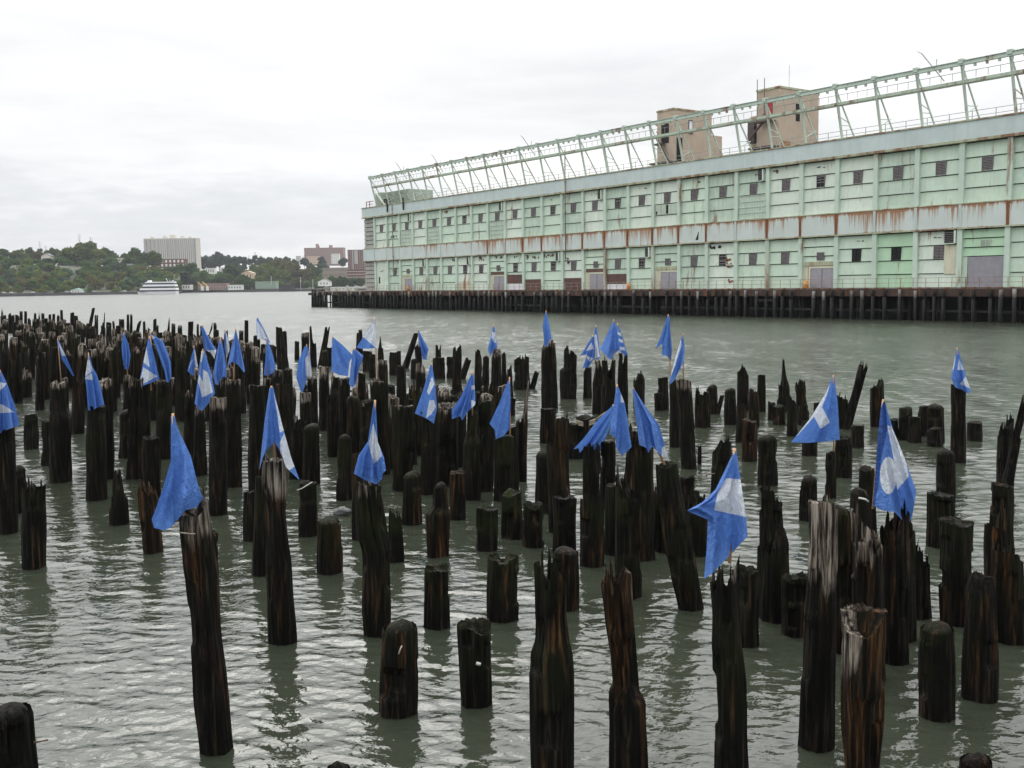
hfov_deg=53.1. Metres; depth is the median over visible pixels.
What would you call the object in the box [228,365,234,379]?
wooden piling
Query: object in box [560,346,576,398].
wooden piling
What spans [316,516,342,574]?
wooden piling
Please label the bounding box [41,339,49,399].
wooden piling
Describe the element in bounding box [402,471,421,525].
wooden piling
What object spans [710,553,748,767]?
wooden piling
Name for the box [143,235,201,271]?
apartment slab
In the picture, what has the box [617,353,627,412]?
wooden piling
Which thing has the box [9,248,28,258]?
tree
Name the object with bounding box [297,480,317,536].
wooden piling
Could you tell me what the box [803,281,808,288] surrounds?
traffic barrel
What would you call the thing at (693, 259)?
louvre window
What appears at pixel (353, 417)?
wooden piling
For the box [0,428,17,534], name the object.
wooden piling
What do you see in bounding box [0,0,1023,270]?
sky
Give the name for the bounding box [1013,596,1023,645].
wooden piling
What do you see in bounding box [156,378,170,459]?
wooden piling
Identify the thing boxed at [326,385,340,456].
wooden piling
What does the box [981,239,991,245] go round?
louvre window
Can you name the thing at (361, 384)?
wooden piling
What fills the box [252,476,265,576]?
wooden piling
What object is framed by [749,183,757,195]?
louvre window
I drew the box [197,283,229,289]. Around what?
warehouse
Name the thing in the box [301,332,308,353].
wooden piling
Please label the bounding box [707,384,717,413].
wooden piling
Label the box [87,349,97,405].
wooden piling
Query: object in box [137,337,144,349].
wooden piling
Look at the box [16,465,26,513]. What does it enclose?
wooden piling
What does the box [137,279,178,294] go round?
cruise boat
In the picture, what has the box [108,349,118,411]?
wooden piling
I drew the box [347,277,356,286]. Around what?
tree
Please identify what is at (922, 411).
wooden piling
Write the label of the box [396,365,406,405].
wooden piling
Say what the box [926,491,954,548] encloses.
wooden piling
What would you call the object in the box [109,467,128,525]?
wooden piling
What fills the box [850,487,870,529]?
wooden piling
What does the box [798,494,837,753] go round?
wooden piling
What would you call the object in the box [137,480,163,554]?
wooden piling
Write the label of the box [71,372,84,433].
wooden piling
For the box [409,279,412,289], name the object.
door leaf
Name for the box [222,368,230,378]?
wooden piling
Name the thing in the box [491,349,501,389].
wooden piling
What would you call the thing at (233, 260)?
tree
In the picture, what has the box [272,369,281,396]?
wooden piling
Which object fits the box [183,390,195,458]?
wooden piling
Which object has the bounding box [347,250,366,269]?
brick tower
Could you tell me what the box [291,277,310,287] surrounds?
tree
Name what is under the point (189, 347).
wooden piling
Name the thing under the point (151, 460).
wooden piling
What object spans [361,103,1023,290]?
pier shed
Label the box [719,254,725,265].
louvre window
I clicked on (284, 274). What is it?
tree
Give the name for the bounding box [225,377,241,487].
wooden piling
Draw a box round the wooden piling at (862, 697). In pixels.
[840,602,887,767]
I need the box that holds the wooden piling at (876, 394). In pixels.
[870,378,883,426]
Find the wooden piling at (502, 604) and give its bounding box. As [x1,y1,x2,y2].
[486,553,518,623]
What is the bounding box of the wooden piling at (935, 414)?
[927,403,944,441]
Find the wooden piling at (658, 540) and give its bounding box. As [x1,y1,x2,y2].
[654,486,664,552]
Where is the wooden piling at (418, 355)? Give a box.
[414,344,421,363]
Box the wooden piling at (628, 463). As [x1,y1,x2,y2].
[625,423,637,488]
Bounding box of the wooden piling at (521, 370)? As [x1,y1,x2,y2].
[513,353,529,389]
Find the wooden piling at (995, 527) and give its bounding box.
[983,500,1007,575]
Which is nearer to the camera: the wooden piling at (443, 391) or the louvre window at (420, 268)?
the wooden piling at (443, 391)
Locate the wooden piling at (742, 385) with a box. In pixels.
[737,365,748,410]
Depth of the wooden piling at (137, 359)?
41.54 m
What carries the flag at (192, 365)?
attached to the wooden piling at (193, 385)
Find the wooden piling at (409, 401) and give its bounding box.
[405,398,416,464]
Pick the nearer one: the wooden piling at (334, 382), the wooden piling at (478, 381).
the wooden piling at (334, 382)
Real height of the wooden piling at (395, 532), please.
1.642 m
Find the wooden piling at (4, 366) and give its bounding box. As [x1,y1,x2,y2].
[0,349,7,380]
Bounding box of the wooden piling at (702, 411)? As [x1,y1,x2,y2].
[695,386,710,427]
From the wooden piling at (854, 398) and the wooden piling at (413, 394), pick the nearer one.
the wooden piling at (413, 394)
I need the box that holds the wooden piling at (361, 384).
[358,372,366,400]
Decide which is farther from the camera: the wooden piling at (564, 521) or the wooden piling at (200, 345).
the wooden piling at (200, 345)
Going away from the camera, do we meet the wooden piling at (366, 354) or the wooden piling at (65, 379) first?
the wooden piling at (65, 379)
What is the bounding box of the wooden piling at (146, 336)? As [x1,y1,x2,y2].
[144,332,148,346]
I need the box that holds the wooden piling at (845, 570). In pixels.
[835,504,852,654]
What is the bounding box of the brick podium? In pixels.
[347,269,366,280]
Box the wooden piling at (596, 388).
[592,360,602,413]
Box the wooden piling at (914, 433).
[908,416,921,442]
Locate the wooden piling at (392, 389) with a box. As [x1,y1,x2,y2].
[388,386,394,394]
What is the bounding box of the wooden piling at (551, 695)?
[529,545,573,767]
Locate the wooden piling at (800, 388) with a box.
[795,378,806,423]
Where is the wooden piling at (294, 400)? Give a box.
[293,386,296,413]
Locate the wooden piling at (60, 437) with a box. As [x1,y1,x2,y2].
[49,381,71,482]
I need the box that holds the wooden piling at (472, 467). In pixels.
[463,410,481,500]
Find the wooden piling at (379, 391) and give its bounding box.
[370,378,390,474]
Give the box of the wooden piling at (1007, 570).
[991,535,1023,645]
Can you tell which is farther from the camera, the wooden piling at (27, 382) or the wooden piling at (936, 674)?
the wooden piling at (27, 382)
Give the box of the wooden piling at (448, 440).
[438,401,457,486]
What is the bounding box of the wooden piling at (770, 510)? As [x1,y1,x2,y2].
[759,478,782,547]
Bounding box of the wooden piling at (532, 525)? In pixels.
[522,500,543,548]
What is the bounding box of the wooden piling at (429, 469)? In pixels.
[420,411,438,494]
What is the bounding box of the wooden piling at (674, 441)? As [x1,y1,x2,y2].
[669,379,679,447]
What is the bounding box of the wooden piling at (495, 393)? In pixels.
[489,380,499,410]
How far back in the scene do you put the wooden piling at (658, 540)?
17.15 m
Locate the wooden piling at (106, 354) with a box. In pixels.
[104,347,113,364]
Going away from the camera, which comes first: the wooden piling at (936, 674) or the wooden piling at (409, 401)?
the wooden piling at (936, 674)
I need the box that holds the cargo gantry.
[368,48,1023,205]
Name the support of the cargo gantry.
on the pier shed at (930, 203)
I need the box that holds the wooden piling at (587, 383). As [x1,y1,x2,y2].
[583,367,591,397]
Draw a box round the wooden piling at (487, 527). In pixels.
[476,505,497,551]
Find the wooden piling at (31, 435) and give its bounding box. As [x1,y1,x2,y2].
[23,414,38,449]
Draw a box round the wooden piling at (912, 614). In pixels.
[909,520,916,642]
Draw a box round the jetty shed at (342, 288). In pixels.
[330,287,365,290]
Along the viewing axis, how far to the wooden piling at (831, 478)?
21.21 m
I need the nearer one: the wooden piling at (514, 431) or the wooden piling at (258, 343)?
the wooden piling at (514, 431)
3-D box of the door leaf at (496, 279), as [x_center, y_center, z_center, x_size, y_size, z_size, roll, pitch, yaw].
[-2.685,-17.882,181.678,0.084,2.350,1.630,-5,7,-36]
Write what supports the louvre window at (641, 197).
in the pier shed at (930, 203)
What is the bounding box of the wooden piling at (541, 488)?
[535,450,547,513]
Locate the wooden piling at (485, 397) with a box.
[480,393,495,455]
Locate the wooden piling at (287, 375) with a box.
[282,368,293,427]
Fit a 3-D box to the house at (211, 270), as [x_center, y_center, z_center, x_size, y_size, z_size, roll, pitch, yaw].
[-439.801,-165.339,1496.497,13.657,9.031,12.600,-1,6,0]
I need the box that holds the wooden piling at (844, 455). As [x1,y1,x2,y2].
[835,434,852,477]
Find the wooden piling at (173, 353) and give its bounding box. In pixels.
[169,333,176,376]
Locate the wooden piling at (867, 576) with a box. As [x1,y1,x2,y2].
[850,500,885,680]
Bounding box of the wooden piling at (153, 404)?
[149,348,156,420]
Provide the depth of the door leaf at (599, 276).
159.04 m
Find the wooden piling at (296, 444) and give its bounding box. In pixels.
[289,416,305,479]
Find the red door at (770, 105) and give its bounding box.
[765,102,772,119]
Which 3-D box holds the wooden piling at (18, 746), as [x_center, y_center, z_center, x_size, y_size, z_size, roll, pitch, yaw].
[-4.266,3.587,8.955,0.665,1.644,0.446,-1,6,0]
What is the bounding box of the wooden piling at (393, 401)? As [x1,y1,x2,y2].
[388,396,398,469]
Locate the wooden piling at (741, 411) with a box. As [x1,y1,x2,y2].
[735,400,746,442]
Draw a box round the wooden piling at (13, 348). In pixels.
[9,337,17,367]
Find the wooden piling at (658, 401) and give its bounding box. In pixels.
[654,392,663,410]
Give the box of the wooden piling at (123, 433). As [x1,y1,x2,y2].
[118,409,127,458]
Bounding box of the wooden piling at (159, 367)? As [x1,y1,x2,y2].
[158,338,164,378]
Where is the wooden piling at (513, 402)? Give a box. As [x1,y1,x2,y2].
[510,398,515,415]
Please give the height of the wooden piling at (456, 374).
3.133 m
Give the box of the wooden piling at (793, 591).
[781,571,806,638]
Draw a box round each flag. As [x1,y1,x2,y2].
[0,370,19,432]
[57,338,73,377]
[85,353,103,410]
[122,332,130,374]
[140,336,158,389]
[149,330,171,383]
[152,413,202,529]
[188,348,197,378]
[195,349,214,410]
[201,324,215,358]
[213,337,226,384]
[225,330,229,367]
[227,328,244,380]
[257,317,270,343]
[259,386,298,478]
[264,337,275,378]
[296,344,312,391]
[332,336,351,380]
[349,347,362,396]
[354,400,385,483]
[356,318,377,378]
[415,363,436,422]
[418,330,428,359]
[452,371,474,419]
[488,324,496,354]
[490,377,510,438]
[543,312,551,345]
[574,404,613,451]
[580,335,595,368]
[594,325,599,364]
[600,319,619,360]
[609,384,631,455]
[617,323,626,359]
[632,388,668,464]
[655,314,671,375]
[670,333,684,383]
[687,448,746,577]
[792,375,839,451]
[872,399,915,519]
[951,348,970,392]
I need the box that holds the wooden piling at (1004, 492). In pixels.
[991,482,1014,553]
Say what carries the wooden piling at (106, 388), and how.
in the river
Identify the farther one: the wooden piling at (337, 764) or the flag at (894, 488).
the flag at (894, 488)
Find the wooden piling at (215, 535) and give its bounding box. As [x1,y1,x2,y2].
[212,530,218,572]
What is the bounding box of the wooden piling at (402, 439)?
[391,404,413,491]
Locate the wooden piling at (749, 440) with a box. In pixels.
[742,418,756,461]
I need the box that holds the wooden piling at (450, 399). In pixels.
[443,395,456,402]
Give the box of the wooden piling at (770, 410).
[768,401,775,419]
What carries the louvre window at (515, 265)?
in the pier shed at (930, 203)
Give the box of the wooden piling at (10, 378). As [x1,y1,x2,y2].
[6,361,13,401]
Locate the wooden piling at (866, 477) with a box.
[859,465,876,533]
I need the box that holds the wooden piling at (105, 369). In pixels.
[104,357,108,377]
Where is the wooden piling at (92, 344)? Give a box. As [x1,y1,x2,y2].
[88,339,97,370]
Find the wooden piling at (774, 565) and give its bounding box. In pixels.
[759,518,789,623]
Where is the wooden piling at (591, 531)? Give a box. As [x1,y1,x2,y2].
[580,487,603,567]
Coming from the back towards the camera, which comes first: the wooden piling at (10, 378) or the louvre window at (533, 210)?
the louvre window at (533, 210)
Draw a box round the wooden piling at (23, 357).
[19,353,27,387]
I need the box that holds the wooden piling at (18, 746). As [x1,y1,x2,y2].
[0,702,47,767]
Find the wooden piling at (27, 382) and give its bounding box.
[22,367,31,397]
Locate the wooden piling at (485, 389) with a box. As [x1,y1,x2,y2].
[479,383,487,404]
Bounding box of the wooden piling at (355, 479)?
[351,453,363,540]
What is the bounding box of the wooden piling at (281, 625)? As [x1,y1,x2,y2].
[262,455,296,645]
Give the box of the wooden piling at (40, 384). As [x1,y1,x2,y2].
[35,352,44,409]
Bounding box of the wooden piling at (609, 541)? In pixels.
[604,483,614,555]
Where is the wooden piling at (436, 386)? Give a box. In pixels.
[435,384,437,436]
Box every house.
[41,253,53,259]
[148,259,187,268]
[205,268,216,273]
[241,271,255,278]
[318,278,331,285]
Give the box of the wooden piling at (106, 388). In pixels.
[99,376,114,479]
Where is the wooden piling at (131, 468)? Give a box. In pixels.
[126,375,137,479]
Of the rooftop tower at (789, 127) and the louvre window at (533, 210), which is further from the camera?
the louvre window at (533, 210)
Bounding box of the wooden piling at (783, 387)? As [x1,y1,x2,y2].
[777,360,790,411]
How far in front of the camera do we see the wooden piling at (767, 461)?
22.63 m
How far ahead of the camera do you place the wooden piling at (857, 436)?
27.61 m
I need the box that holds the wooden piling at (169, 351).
[161,346,171,415]
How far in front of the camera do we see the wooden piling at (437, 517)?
17.01 m
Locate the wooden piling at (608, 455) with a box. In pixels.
[600,441,615,507]
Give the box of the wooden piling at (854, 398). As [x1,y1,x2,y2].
[842,360,867,428]
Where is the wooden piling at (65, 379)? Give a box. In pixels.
[60,377,68,409]
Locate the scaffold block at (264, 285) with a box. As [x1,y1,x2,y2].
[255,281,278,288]
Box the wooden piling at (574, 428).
[569,422,579,458]
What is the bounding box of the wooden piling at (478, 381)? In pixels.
[474,349,482,390]
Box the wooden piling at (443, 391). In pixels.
[438,387,449,402]
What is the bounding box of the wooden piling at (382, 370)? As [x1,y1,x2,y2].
[378,360,387,385]
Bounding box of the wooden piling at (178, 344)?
[175,334,184,353]
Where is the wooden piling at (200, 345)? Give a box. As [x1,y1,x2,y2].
[197,338,203,365]
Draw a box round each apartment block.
[296,256,300,264]
[304,244,345,265]
[307,256,320,263]
[331,254,339,263]
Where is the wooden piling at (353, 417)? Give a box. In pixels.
[347,395,360,453]
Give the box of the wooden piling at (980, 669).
[961,571,998,703]
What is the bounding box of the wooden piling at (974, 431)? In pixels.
[967,421,982,440]
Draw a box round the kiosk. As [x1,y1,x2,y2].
[70,288,83,291]
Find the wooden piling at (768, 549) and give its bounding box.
[757,532,773,609]
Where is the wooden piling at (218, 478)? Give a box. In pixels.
[208,397,227,515]
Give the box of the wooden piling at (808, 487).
[799,475,816,521]
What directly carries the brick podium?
on the hillside
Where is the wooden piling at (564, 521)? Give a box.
[552,495,576,549]
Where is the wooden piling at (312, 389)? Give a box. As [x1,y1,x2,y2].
[307,377,317,422]
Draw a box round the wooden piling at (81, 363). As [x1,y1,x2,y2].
[77,343,86,406]
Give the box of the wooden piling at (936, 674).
[918,621,955,722]
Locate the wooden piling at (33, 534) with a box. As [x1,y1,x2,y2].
[21,477,46,569]
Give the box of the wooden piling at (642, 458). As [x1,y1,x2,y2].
[631,437,654,561]
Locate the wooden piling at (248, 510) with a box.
[243,490,254,541]
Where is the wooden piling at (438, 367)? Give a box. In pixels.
[433,357,444,378]
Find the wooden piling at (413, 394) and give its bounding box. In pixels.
[408,378,421,455]
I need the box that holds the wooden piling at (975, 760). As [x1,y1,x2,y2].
[959,752,992,767]
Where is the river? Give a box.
[0,291,1023,767]
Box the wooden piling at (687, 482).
[680,475,694,514]
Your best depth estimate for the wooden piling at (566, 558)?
14.10 m
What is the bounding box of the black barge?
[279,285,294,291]
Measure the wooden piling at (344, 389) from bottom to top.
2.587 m
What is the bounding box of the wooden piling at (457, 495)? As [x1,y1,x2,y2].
[449,469,465,520]
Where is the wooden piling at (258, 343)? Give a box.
[256,339,260,367]
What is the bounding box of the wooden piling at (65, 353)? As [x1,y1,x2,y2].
[65,338,66,376]
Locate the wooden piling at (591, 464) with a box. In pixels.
[583,443,600,497]
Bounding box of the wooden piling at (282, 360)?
[276,327,288,369]
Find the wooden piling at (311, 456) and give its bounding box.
[303,423,319,483]
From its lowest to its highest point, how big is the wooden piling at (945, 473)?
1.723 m
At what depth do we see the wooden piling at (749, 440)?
25.70 m
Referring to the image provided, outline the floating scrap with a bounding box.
[333,506,351,515]
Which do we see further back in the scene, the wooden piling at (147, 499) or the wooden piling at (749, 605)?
the wooden piling at (147, 499)
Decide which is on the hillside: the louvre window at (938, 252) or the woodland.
the woodland
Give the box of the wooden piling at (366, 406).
[359,398,373,452]
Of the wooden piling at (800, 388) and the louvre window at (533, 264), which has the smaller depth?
the wooden piling at (800, 388)
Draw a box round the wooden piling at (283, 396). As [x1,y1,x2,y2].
[276,383,290,457]
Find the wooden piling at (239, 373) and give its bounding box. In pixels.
[235,350,245,412]
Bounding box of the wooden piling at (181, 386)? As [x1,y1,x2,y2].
[175,348,186,421]
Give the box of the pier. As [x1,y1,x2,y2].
[308,276,1023,322]
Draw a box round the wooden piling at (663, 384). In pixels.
[657,377,668,409]
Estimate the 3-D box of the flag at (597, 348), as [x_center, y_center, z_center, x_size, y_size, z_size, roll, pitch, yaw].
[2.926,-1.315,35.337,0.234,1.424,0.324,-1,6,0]
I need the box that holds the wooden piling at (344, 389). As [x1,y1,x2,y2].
[339,377,349,434]
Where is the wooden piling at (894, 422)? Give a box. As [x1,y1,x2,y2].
[890,418,898,438]
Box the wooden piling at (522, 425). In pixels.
[516,373,528,481]
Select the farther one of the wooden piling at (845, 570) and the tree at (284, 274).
the tree at (284, 274)
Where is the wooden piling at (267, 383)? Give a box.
[264,377,271,413]
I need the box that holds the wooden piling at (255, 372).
[251,346,259,384]
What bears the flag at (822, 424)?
attached to the wooden piling at (831, 478)
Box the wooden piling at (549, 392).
[541,339,557,407]
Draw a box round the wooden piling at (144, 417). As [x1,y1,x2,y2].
[137,378,151,479]
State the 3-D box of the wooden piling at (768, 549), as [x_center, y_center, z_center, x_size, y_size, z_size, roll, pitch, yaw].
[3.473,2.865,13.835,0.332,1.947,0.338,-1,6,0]
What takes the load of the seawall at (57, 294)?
on the hillside
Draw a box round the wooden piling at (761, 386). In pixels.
[757,374,765,411]
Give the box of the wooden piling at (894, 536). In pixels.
[859,497,909,665]
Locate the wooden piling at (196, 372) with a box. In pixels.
[190,367,198,382]
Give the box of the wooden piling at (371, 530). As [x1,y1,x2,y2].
[355,478,390,637]
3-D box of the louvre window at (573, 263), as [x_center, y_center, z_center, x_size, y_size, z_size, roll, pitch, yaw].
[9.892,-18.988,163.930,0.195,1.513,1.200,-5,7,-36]
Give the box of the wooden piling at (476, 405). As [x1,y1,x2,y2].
[471,393,478,409]
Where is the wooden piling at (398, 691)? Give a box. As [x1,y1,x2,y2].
[379,619,418,718]
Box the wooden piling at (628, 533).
[615,465,641,599]
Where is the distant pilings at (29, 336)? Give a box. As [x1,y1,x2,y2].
[0,308,950,463]
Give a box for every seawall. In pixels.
[0,291,181,296]
[182,288,365,292]
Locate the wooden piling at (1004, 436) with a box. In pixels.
[996,414,1013,481]
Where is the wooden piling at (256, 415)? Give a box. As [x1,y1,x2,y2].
[248,384,264,490]
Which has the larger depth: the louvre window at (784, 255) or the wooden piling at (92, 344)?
the louvre window at (784, 255)
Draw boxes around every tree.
[0,249,12,258]
[1,258,20,264]
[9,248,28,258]
[16,257,38,264]
[25,247,33,253]
[29,250,44,259]
[34,258,55,264]
[45,247,60,265]
[53,256,72,265]
[56,244,78,265]
[72,242,96,265]
[87,248,106,259]
[102,250,118,259]
[102,257,118,265]
[122,253,141,266]
[127,247,149,266]
[146,250,162,266]
[162,266,172,273]
[168,271,190,274]
[171,264,185,271]
[180,262,199,286]
[189,270,217,286]
[201,255,211,269]
[207,254,216,274]
[211,251,224,267]
[212,272,234,283]
[221,255,230,265]
[222,264,242,280]
[226,256,239,266]
[233,274,254,289]
[237,256,247,271]
[244,263,266,275]
[252,253,258,265]
[252,274,267,288]
[258,256,265,264]
[259,261,275,269]
[261,267,292,281]
[263,257,273,263]
[272,258,294,269]
[281,256,290,260]
[284,264,302,277]
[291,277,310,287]
[296,268,317,280]
[300,257,308,266]
[310,266,322,277]
[317,256,326,274]
[317,263,329,273]
[328,275,337,287]
[336,276,347,286]
[338,257,347,265]
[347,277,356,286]
[355,277,365,286]
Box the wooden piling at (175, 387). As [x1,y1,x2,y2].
[174,365,175,417]
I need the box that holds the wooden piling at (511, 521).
[501,488,522,539]
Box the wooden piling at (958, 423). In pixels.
[951,384,966,462]
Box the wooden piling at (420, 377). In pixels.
[415,363,425,390]
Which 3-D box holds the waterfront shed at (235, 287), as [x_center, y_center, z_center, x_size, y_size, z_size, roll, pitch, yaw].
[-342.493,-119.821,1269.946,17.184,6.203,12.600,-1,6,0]
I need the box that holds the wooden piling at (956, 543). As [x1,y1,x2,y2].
[938,515,974,626]
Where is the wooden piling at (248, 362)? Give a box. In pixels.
[245,344,251,403]
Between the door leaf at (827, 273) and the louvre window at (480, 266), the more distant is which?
the louvre window at (480, 266)
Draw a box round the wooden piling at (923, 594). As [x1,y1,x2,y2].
[915,540,931,619]
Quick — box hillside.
[1,265,365,293]
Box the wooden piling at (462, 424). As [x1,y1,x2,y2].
[457,398,466,467]
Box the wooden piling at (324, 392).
[318,366,329,430]
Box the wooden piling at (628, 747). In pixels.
[601,561,647,767]
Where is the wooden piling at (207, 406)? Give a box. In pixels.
[205,366,214,420]
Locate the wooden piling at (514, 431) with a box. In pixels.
[506,426,518,489]
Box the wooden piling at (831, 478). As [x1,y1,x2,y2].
[825,451,836,498]
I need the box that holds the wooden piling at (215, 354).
[214,343,217,384]
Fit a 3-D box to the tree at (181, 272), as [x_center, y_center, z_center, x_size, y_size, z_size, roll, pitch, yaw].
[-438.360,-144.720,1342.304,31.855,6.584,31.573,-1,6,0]
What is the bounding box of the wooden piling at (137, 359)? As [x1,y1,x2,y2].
[133,346,141,379]
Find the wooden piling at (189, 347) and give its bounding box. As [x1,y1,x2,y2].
[186,340,193,394]
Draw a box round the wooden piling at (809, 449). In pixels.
[802,419,817,455]
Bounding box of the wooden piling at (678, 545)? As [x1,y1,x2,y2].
[656,460,703,611]
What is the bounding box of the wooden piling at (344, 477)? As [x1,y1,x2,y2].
[336,434,351,500]
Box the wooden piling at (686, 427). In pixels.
[676,378,696,468]
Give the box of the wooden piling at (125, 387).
[123,375,128,409]
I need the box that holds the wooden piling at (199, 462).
[192,406,207,475]
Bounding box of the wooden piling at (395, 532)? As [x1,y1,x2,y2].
[388,507,403,562]
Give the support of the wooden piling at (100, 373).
in the river
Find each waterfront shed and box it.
[181,284,192,289]
[227,285,243,289]
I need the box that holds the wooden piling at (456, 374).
[452,344,462,396]
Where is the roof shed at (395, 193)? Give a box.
[366,189,432,206]
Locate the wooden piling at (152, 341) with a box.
[151,338,157,369]
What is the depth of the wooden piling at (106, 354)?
39.84 m
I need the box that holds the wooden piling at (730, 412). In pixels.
[724,387,736,424]
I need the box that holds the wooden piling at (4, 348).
[0,343,9,364]
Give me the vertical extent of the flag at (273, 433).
1.172 m
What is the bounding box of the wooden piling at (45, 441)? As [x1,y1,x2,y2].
[41,419,48,465]
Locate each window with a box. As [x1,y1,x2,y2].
[418,220,421,227]
[419,267,422,274]
[432,218,435,226]
[447,217,450,224]
[448,266,451,273]
[462,215,466,223]
[463,265,466,272]
[478,213,482,221]
[479,264,483,272]
[495,212,499,220]
[512,209,516,218]
[513,263,517,271]
[531,207,535,216]
[531,262,536,270]
[550,205,555,214]
[551,261,555,270]
[571,202,575,212]
[571,261,576,269]
[592,200,597,210]
[593,261,598,267]
[615,197,620,207]
[615,259,620,268]
[639,195,644,205]
[639,258,644,267]
[664,192,670,202]
[665,258,670,264]
[688,120,692,134]
[690,255,697,266]
[691,189,697,199]
[719,185,726,197]
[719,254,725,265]
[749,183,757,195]
[749,253,756,264]
[781,252,789,263]
[782,178,790,190]
[796,104,799,120]
[816,174,825,187]
[817,252,824,259]
[852,249,861,261]
[853,170,862,183]
[891,247,901,260]
[893,165,903,179]
[933,245,943,258]
[935,160,946,175]
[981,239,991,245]
[982,155,993,170]
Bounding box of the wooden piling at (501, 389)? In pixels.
[498,384,506,399]
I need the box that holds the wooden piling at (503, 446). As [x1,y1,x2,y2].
[493,434,513,501]
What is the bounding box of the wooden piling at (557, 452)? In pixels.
[546,410,569,532]
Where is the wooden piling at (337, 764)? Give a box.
[327,761,349,767]
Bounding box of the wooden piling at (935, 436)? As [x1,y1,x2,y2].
[927,426,942,446]
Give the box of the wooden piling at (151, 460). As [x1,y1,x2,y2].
[142,435,160,496]
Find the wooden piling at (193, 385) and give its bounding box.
[190,377,197,404]
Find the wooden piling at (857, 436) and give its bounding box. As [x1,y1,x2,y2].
[851,424,863,448]
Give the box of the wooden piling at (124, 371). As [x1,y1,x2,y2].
[123,363,126,388]
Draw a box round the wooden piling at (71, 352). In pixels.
[70,334,76,356]
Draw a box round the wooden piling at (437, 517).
[425,482,449,557]
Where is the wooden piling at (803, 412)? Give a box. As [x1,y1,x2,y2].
[798,405,808,424]
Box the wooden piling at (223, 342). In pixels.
[222,338,229,367]
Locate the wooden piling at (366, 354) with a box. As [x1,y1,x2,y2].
[363,350,371,371]
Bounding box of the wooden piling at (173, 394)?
[171,377,174,405]
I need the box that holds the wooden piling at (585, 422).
[575,412,604,458]
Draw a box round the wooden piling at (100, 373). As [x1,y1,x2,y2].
[95,341,103,380]
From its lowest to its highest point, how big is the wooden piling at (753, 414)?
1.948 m
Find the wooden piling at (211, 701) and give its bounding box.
[179,486,232,756]
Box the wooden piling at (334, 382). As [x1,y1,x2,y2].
[331,376,338,398]
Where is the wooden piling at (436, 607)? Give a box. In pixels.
[424,563,449,630]
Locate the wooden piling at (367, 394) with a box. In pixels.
[366,383,368,399]
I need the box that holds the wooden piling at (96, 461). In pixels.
[85,405,107,500]
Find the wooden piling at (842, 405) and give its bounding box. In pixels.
[837,393,847,428]
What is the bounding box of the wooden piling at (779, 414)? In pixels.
[773,404,784,424]
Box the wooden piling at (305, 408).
[300,392,311,425]
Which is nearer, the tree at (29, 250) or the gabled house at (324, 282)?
the gabled house at (324, 282)
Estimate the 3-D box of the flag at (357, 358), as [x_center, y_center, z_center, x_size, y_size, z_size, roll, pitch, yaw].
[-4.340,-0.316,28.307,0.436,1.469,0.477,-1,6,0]
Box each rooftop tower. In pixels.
[649,108,721,165]
[747,65,818,150]
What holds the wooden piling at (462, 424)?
in the river
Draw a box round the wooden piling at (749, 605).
[739,564,758,647]
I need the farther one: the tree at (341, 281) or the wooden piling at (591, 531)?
the tree at (341, 281)
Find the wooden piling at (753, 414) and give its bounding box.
[748,388,759,426]
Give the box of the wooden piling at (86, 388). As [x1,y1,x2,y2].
[85,356,87,407]
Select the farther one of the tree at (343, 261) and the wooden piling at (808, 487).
the tree at (343, 261)
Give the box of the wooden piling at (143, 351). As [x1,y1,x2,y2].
[141,347,145,370]
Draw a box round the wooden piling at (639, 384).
[633,370,644,404]
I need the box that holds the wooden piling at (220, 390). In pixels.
[215,379,225,397]
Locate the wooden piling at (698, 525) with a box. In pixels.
[687,484,707,556]
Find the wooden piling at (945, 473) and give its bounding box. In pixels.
[936,448,955,497]
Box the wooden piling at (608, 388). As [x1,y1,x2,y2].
[601,356,615,413]
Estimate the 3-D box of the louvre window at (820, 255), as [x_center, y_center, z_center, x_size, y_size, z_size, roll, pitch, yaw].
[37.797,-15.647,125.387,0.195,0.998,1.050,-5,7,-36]
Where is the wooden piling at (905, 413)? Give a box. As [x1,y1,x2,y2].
[899,406,912,439]
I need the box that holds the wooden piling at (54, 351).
[50,347,57,382]
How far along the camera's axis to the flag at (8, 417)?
18.86 m
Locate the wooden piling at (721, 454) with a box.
[706,434,731,493]
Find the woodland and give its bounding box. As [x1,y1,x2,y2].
[0,258,324,293]
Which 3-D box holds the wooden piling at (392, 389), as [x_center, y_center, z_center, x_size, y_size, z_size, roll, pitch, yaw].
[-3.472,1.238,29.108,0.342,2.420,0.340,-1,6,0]
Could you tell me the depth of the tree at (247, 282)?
1317.28 m
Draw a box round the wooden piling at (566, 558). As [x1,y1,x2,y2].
[552,546,578,611]
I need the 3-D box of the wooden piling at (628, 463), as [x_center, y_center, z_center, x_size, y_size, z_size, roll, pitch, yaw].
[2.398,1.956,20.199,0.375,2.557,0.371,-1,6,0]
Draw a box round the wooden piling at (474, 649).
[457,617,491,708]
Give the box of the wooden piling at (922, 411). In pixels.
[918,405,928,436]
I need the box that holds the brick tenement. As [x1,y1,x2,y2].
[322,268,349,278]
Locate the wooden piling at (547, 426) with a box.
[540,408,555,443]
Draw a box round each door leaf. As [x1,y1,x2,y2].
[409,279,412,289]
[494,276,499,289]
[500,276,503,289]
[590,274,596,288]
[597,274,602,288]
[661,272,668,288]
[669,272,676,288]
[811,269,821,287]
[822,268,832,287]
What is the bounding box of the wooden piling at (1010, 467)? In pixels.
[1002,395,1023,485]
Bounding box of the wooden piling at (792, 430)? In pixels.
[786,391,797,436]
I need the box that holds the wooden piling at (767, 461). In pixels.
[757,434,777,485]
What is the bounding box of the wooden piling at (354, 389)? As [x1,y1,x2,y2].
[352,387,356,395]
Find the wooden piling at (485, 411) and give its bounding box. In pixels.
[476,400,493,491]
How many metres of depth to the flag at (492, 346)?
33.33 m

